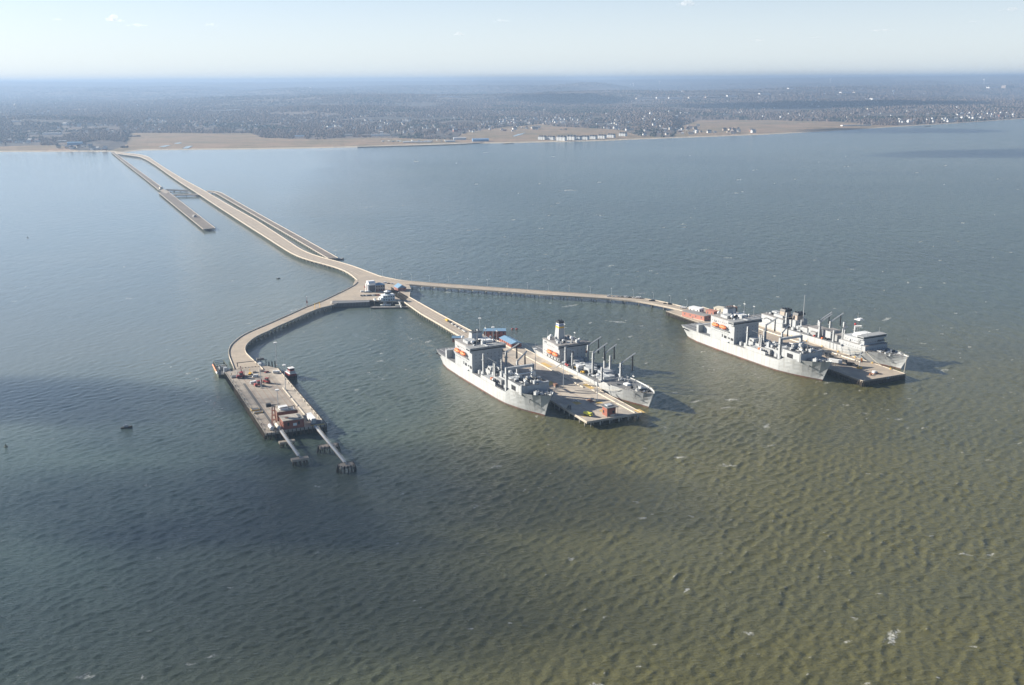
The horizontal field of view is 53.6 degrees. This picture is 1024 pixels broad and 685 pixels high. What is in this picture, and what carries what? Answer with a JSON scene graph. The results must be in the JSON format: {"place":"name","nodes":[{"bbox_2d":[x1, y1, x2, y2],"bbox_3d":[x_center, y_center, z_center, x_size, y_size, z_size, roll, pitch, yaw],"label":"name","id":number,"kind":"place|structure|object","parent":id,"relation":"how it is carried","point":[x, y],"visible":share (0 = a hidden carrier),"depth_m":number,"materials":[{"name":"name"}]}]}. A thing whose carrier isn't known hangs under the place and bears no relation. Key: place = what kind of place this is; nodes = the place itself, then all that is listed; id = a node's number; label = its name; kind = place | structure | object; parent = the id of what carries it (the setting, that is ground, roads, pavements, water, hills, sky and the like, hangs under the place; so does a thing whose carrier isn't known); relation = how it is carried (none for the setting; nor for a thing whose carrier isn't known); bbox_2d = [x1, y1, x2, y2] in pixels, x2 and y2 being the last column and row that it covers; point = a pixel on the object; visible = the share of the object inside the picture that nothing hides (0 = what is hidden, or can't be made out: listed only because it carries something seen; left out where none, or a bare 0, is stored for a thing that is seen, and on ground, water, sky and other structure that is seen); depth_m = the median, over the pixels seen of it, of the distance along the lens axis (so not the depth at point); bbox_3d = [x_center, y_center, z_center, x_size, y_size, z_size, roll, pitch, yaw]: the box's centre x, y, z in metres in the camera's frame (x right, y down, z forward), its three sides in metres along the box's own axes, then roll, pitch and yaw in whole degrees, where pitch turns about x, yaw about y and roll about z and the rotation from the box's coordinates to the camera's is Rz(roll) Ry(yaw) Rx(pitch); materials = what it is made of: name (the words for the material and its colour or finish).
{"place":"outdoors","nodes":[
{"label":"outdoors","id":0,"kind":"place"},
{"bbox_2d":[266,403,276,425],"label":"loading tower","id":1,"kind":"structure","parent":0,"point":[272,406],"depth_m":832.96,"materials":[{"name":"red metal"}]},
{"bbox_2d":[279,413,303,429],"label":"brick pump house","id":2,"kind":"structure","parent":0,"point":[291,421],"depth_m":827.86,"materials":[{"name":"red brick"}]},
{"bbox_2d":[0,119,1023,684],"bbox_3d":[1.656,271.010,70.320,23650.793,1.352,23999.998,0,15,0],"label":"water","id":3,"kind":"structure","parent":0,"point":[710,515],"depth_m":834.20,"materials":[{"name":"liquid"}]},
{"bbox_2d":[111,152,161,190],"bbox_3d":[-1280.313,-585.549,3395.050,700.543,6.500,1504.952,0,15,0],"label":"old trestle","id":4,"kind":"object","parent":3,"relation":"in","point":[145,177],"visible":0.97,"depth_m":3184.56,"materials":[{"name":"grey concrete"}]},
{"bbox_2d":[166,189,187,192],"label":"cross walkway","id":5,"kind":"structure","parent":3,"relation":"in","point":[186,191],"depth_m":2658.11,"materials":[{"name":"grey concrete"}]},
{"bbox_2d":[173,193,198,196],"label":"link trestle","id":6,"kind":"object","parent":3,"relation":"in","point":[197,194],"visible":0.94,"depth_m":2553.91,"materials":[{"name":"grey concrete"}]},
{"bbox_2d":[159,189,214,230],"bbox_3d":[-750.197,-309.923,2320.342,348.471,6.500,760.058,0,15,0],"label":"abandoned pier","id":7,"kind":"structure","parent":3,"relation":"in","point":[189,213],"depth_m":2235.83,"materials":[{"name":"grey concrete"}]},
{"bbox_2d":[212,360,227,377],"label":"landing stage","id":8,"kind":"object","parent":3,"relation":"in","point":[219,370],"visible":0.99,"depth_m":1001.46,"materials":[{"name":"grey metal"}]},
{"bbox_2d":[115,152,381,279],"bbox_3d":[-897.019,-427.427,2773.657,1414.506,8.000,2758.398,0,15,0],"label":"road trestle","id":9,"kind":"object","parent":3,"relation":"in","point":[273,237],"visible":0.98,"depth_m":1941.07,"materials":[{"name":"beige concrete"}]},
{"bbox_2d":[206,190,337,259],"bbox_3d":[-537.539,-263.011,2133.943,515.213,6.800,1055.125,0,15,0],"label":"disused pier","id":10,"kind":"structure","parent":3,"relation":"in","point":[312,246],"depth_m":1947.93,"materials":[{"name":"grey concrete"}]},
{"bbox_2d":[224,365,326,440],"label":"pier","id":11,"kind":"structure","parent":3,"relation":"in","point":[256,397],"depth_m":905.32,"materials":[{"name":"grey concrete"}]},
{"bbox_2d":[236,372,246,378],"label":"fork truck","id":12,"kind":"object","parent":11,"relation":"on","point":[240,375],"visible":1,"depth_m":966.53,"materials":[{"name":"metal"}]},
{"bbox_2d":[237,357,275,367],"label":"pipe walkway","id":13,"kind":"structure","parent":11,"relation":"on","point":[259,359],"depth_m":1013.22,"materials":[{"name":"grey metal"}]},
{"bbox_2d":[254,379,263,386],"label":"fork truck","id":14,"kind":"object","parent":11,"relation":"on","point":[258,383],"visible":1,"depth_m":940.77,"materials":[{"name":"metal"}]},
{"bbox_2d":[262,377,270,383],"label":"fork truck","id":15,"kind":"object","parent":11,"relation":"on","point":[266,380],"visible":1,"depth_m":949.53,"materials":[{"name":"metal"}]},
{"bbox_2d":[268,423,273,430],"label":"storage tank","id":16,"kind":"object","parent":11,"relation":"on","point":[270,427],"visible":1,"depth_m":821.63,"materials":[{"name":"white metal"}]},
{"bbox_2d":[274,405,297,420],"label":"brick tank house","id":17,"kind":"structure","parent":11,"relation":"on","point":[282,410],"depth_m":847.75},
{"bbox_2d":[279,429,299,456],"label":"catwalk","id":18,"kind":"object","parent":11,"relation":"attached to","point":[289,443],"visible":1,"depth_m":789.17,"materials":[{"name":"grey metal"}]},
{"bbox_2d":[306,412,315,423],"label":"box trailer","id":19,"kind":"object","parent":11,"relation":"on","point":[311,418],"visible":1,"depth_m":837.53,"materials":[{"name":"metal"}]},
{"bbox_2d":[314,425,345,462],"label":"catwalk","id":20,"kind":"object","parent":11,"relation":"attached to","point":[330,444],"visible":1,"depth_m":787.00,"materials":[{"name":"grey metal"}]},
{"bbox_2d":[278,439,294,447],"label":"mooring dolphin","id":21,"kind":"object","parent":3,"relation":"in","point":[282,442],"visible":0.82,"depth_m":798.66,"materials":[{"name":"beige concrete"}]},
{"bbox_2d":[283,363,297,379],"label":"tug","id":22,"kind":"object","parent":3,"relation":"on","point":[290,373],"visible":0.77,"depth_m":984.01,"materials":[{"name":"silver metal"}]},
{"bbox_2d":[291,456,308,465],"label":"mooring dolphin","id":23,"kind":"object","parent":3,"relation":"in","point":[299,459],"visible":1,"depth_m":762.45,"materials":[{"name":"beige concrete"}]},
{"bbox_2d":[228,277,379,369],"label":"curved trestle","id":24,"kind":"object","parent":3,"relation":"in","point":[237,350],"visible":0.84,"depth_m":1178.18,"materials":[{"name":"beige concrete"}]},
{"bbox_2d":[316,442,340,453],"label":"mooring dolphin","id":25,"kind":"object","parent":3,"relation":"in","point":[326,446],"visible":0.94,"depth_m":788.09},
{"bbox_2d":[336,461,356,473],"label":"mooring dolphin","id":26,"kind":"object","parent":3,"relation":"in","point":[347,465],"visible":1,"depth_m":747.93,"materials":[{"name":"beige concrete"}]},
{"bbox_2d":[330,300,369,307],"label":"bulkhead wall","id":27,"kind":"structure","parent":3,"relation":"in","point":[352,303],"depth_m":1293.47,"materials":[{"name":"grey concrete"}]},
{"bbox_2d":[334,271,410,304],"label":"hub platform","id":28,"kind":"structure","parent":3,"relation":"in","point":[364,274],"depth_m":1360.78,"materials":[{"name":"beige concrete"}]},
{"bbox_2d":[365,280,384,291],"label":"building","id":29,"kind":"structure","parent":28,"relation":"on","point":[371,285],"depth_m":1359.52,"materials":[{"name":"concrete"}]},
{"bbox_2d":[379,290,394,301],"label":"control building","id":30,"kind":"structure","parent":28,"relation":"on","point":[387,295],"depth_m":1300.85,"materials":[{"name":"white paint"}]},
{"bbox_2d":[394,283,405,290],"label":"brick station","id":31,"kind":"object","parent":28,"relation":"on","point":[398,287],"visible":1,"depth_m":1363.48,"materials":[{"name":"red brick"}]},
{"bbox_2d":[370,304,407,308],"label":"floating dock","id":32,"kind":"object","parent":3,"relation":"on","point":[390,307],"visible":0.88,"depth_m":1283.79,"materials":[{"name":"grey concrete"}]},
{"bbox_2d":[363,142,481,146],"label":"breakwater","id":33,"kind":"object","parent":3,"relation":"in","point":[421,145],"visible":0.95,"depth_m":4454.20,"materials":[{"name":"grey stone"}]},
{"bbox_2d":[392,289,471,337],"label":"straight trestle","id":34,"kind":"object","parent":3,"relation":"in","point":[430,314],"visible":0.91,"depth_m":1214.82,"materials":[{"name":"beige concrete"}]},
{"bbox_2d":[436,325,554,415],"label":"cargo ship","id":35,"kind":"object","parent":3,"relation":"on","point":[475,358],"visible":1,"depth_m":939.92,"materials":[{"name":"grey metal"}]},
{"bbox_2d":[374,274,688,310],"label":"long bend trestle","id":36,"kind":"object","parent":3,"relation":"in","point":[471,288],"visible":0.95,"depth_m":1348.06,"materials":[{"name":"beige concrete"}]},
{"bbox_2d":[482,334,643,426],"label":"pier","id":37,"kind":"structure","parent":3,"relation":"in","point":[580,389],"depth_m":916.99,"materials":[{"name":"beige concrete"}]},
{"bbox_2d":[452,336,461,341],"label":"brick hut","id":38,"kind":"object","parent":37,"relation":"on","point":[455,337],"visible":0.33,"depth_m":1095.23,"materials":[{"name":"red brick"}]},
{"bbox_2d":[484,328,505,338],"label":"brick office","id":39,"kind":"structure","parent":37,"relation":"on","point":[491,332],"depth_m":1105.48,"materials":[{"name":"red brick"}]},
{"bbox_2d":[499,335,521,347],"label":"brick shed","id":40,"kind":"structure","parent":37,"relation":"on","point":[511,342],"depth_m":1079.63,"materials":[{"name":"red brick"}]},
{"bbox_2d":[562,360,564,386],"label":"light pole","id":41,"kind":"object","parent":37,"relation":"on","point":[563,362],"visible":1,"depth_m":929.58,"materials":[{"name":"grey metal"}]},
{"bbox_2d":[583,411,592,416],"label":"parked truck","id":42,"kind":"object","parent":37,"relation":"on","point":[589,414],"visible":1,"depth_m":852.03,"materials":[{"name":"yellow metal"}]},
{"bbox_2d":[596,368,598,400],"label":"mast light","id":43,"kind":"object","parent":37,"relation":"on","point":[597,374],"visible":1,"depth_m":887.14,"materials":[{"name":"grey metal"}]},
{"bbox_2d":[600,403,618,416],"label":"brick kiosk","id":44,"kind":"object","parent":37,"relation":"on","point":[608,409],"visible":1,"depth_m":852.31,"materials":[{"name":"red brick"}]},
{"bbox_2d":[532,319,653,407],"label":"cargo ship","id":45,"kind":"object","parent":3,"relation":"on","point":[560,346],"visible":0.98,"depth_m":968.40,"materials":[{"name":"grey metal"}]},
{"bbox_2d":[682,302,831,380],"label":"cargo ship","id":46,"kind":"object","parent":3,"relation":"on","point":[730,330],"visible":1,"depth_m":1037.66,"materials":[{"name":"grey metal"}]},
{"bbox_2d":[666,307,905,386],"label":"pier","id":47,"kind":"structure","parent":3,"relation":"in","point":[862,377],"depth_m":993.96,"materials":[{"name":"beige concrete"}]},
{"bbox_2d":[706,309,717,314],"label":"red shed","id":48,"kind":"structure","parent":47,"relation":"on","point":[711,311],"depth_m":1208.19,"materials":[{"name":"pink brick"}]},
{"bbox_2d":[713,306,723,311],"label":"cream store","id":49,"kind":"structure","parent":47,"relation":"on","point":[720,308],"depth_m":1232.83,"materials":[{"name":"beige metal"}]},
{"bbox_2d":[829,358,842,363],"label":"box trailer","id":50,"kind":"object","parent":47,"relation":"on","point":[839,361],"visible":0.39,"depth_m":1002.47,"materials":[{"name":"metal"}]},
{"bbox_2d":[750,297,908,368],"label":"supply ship","id":51,"kind":"object","parent":3,"relation":"on","point":[875,348],"visible":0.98,"depth_m":1062.24,"materials":[{"name":"metal"}]},
{"bbox_2d":[0,75,1023,151],"bbox_3d":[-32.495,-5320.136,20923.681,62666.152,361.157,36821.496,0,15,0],"label":"land","id":52,"kind":"structure","parent":0,"point":[195,141],"depth_m":8413.25,"materials":[{"name":"plant"}]},
{"bbox_2d":[42,133,61,134],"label":"building","id":53,"kind":"structure","parent":52,"relation":"on","point":[51,133],"depth_m":5358.06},
{"bbox_2d":[67,142,82,144],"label":"building","id":54,"kind":"structure","parent":52,"relation":"on","point":[73,143],"depth_m":4585.48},
{"bbox_2d":[371,134,389,135],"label":"building","id":55,"kind":"structure","parent":52,"relation":"on","point":[380,134],"depth_m":5196.52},
{"bbox_2d":[403,141,431,142],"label":"building","id":56,"kind":"structure","parent":52,"relation":"on","point":[415,141],"depth_m":4663.25,"materials":[{"name":"metal"}]},
{"bbox_2d":[453,137,465,139],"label":"building","id":57,"kind":"structure","parent":52,"relation":"on","point":[459,138],"depth_m":4852.01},
{"bbox_2d":[472,138,488,141],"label":"building","id":58,"kind":"structure","parent":52,"relation":"on","point":[479,139],"depth_m":4712.02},
{"bbox_2d":[10,91,1010,132],"bbox_3d":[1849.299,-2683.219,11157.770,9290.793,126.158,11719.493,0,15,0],"label":"distant houses","id":59,"kind":"structure","parent":52,"relation":"on","point":[322,127],"depth_m":6581.73,"materials":[{"name":"white"}]},
{"bbox_2d":[0,80,1023,147],"bbox_3d":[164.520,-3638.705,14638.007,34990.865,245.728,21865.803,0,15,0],"label":"forest","id":60,"kind":"object","parent":52,"relation":"on","point":[111,112],"visible":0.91,"depth_m":8665.12,"materials":[{"name":"green plant"}]},
{"bbox_2d":[538,135,546,139],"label":"townhouse block","id":61,"kind":"structure","parent":52,"relation":"on","point":[542,137],"depth_m":4814.98,"materials":[{"name":"white"}]},
{"bbox_2d":[547,136,554,139],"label":"townhouse block","id":62,"kind":"structure","parent":52,"relation":"on","point":[550,137],"depth_m":4793.60,"materials":[{"name":"white"}]},
{"bbox_2d":[556,135,566,140],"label":"townhouse block","id":63,"kind":"structure","parent":52,"relation":"on","point":[561,138],"depth_m":4730.04,"materials":[{"name":"white"}]},
{"bbox_2d":[567,135,576,139],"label":"townhouse block","id":64,"kind":"structure","parent":52,"relation":"on","point":[571,137],"depth_m":4770.82,"materials":[{"name":"white"}]},
{"bbox_2d":[581,135,589,139],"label":"townhouse block","id":65,"kind":"structure","parent":52,"relation":"on","point":[584,137],"depth_m":4804.74,"materials":[{"name":"white"}]},
{"bbox_2d":[589,135,597,138],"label":"townhouse block","id":66,"kind":"structure","parent":52,"relation":"on","point":[593,136],"depth_m":4835.51,"materials":[{"name":"white"}]},
{"bbox_2d":[598,134,606,138],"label":"townhouse block","id":67,"kind":"structure","parent":52,"relation":"on","point":[602,136],"depth_m":4878.46,"materials":[{"name":"white"}]},
{"bbox_2d":[607,133,615,137],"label":"townhouse block","id":68,"kind":"structure","parent":52,"relation":"on","point":[609,135],"depth_m":4947.81,"materials":[{"name":"white"}]},
{"bbox_2d":[619,132,626,135],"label":"townhouse block","id":69,"kind":"structure","parent":52,"relation":"on","point":[622,133],"depth_m":5069.74,"materials":[{"name":"white"}]},
{"bbox_2d":[668,97,682,98],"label":"building","id":70,"kind":"structure","parent":52,"relation":"on","point":[675,97],"depth_m":11565.34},
{"bbox_2d":[704,96,720,97],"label":"building","id":71,"kind":"structure","parent":52,"relation":"on","point":[712,97],"depth_m":11652.90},
{"bbox_2d":[1001,85,1013,87],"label":"building","id":72,"kind":"structure","parent":52,"relation":"on","point":[1007,86],"depth_m":15596.01,"materials":[{"name":"white"}]},
{"bbox_2d":[0,0,1023,81],"label":"sky","id":73,"kind":"structure","parent":0,"point":[41,40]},
{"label":"building platform","id":74,"kind":"object","parent":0,"visible":0},
{"bbox_2d":[682,310,710,320],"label":"pink building","id":75,"kind":"structure","parent":74,"relation":"on","point":[696,315],"depth_m":1194.97,"materials":[{"name":"brick"}]},
{"bbox_2d":[689,306,703,312],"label":"white shed","id":76,"kind":"structure","parent":74,"relation":"on","point":[697,308],"depth_m":1221.47,"materials":[{"name":"white metal"}]}
]}

